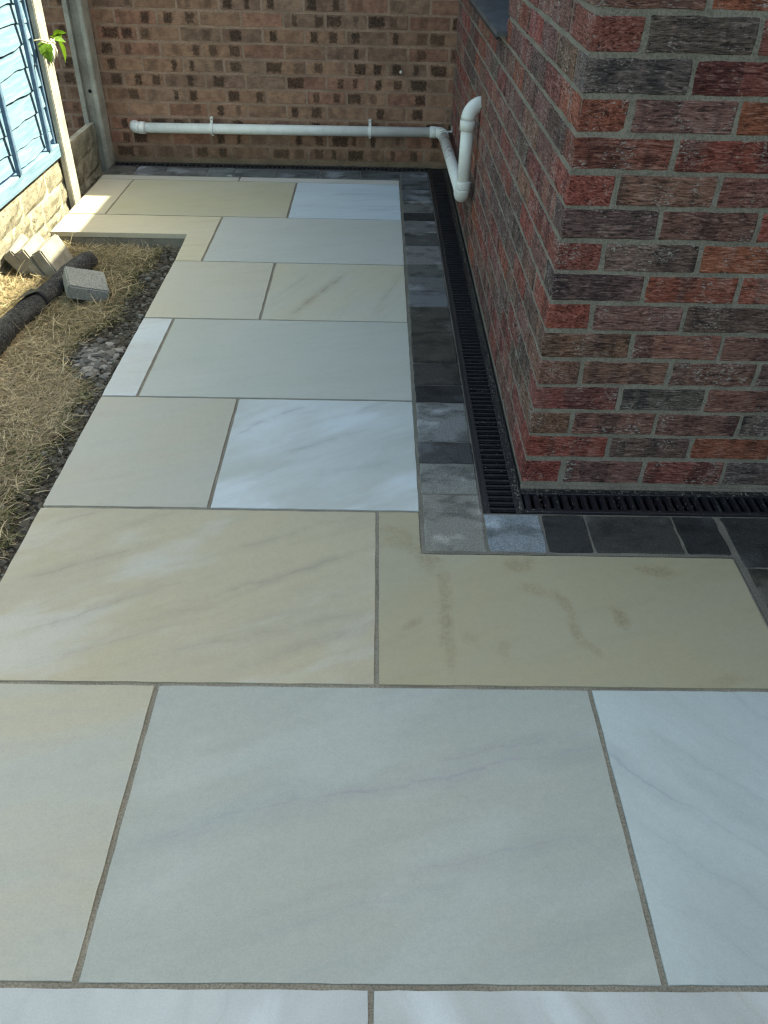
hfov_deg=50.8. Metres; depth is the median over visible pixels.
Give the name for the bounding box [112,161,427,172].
channel drain
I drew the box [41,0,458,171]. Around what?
garage building
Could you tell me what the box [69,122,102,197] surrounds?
gravel board
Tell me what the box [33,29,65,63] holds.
climbing plant
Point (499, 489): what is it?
channel drain
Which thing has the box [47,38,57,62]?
cloth tie
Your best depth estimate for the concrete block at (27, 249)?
3.45 m
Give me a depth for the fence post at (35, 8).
3.93 m
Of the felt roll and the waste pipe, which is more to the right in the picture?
the waste pipe
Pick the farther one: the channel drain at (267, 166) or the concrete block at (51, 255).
the channel drain at (267, 166)
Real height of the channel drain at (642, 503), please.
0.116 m
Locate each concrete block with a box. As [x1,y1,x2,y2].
[3,234,32,276]
[15,233,48,279]
[32,234,72,278]
[63,266,108,302]
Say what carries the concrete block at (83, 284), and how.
on the dry grass
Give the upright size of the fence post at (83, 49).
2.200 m
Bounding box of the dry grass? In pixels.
[0,228,172,564]
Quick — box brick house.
[448,0,767,491]
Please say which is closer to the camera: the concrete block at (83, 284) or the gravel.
the gravel
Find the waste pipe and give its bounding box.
[129,96,481,201]
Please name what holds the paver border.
on the patio
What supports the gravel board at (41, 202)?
on the ground
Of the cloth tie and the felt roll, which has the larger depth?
the cloth tie
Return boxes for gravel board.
[0,158,70,278]
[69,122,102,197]
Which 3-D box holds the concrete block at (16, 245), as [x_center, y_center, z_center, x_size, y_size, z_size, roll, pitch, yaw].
[-1.560,-1.105,3.536,0.054,0.167,0.202,-29,37,18]
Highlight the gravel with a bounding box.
[72,337,125,380]
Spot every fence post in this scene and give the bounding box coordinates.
[27,0,80,208]
[61,0,114,172]
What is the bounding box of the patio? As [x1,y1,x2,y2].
[0,175,767,1023]
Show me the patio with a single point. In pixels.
(296, 727)
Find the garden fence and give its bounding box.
[0,0,60,208]
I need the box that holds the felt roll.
[0,251,97,355]
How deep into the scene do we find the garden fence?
3.61 m
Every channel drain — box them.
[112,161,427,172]
[427,168,524,513]
[520,488,767,517]
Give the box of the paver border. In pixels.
[102,166,767,623]

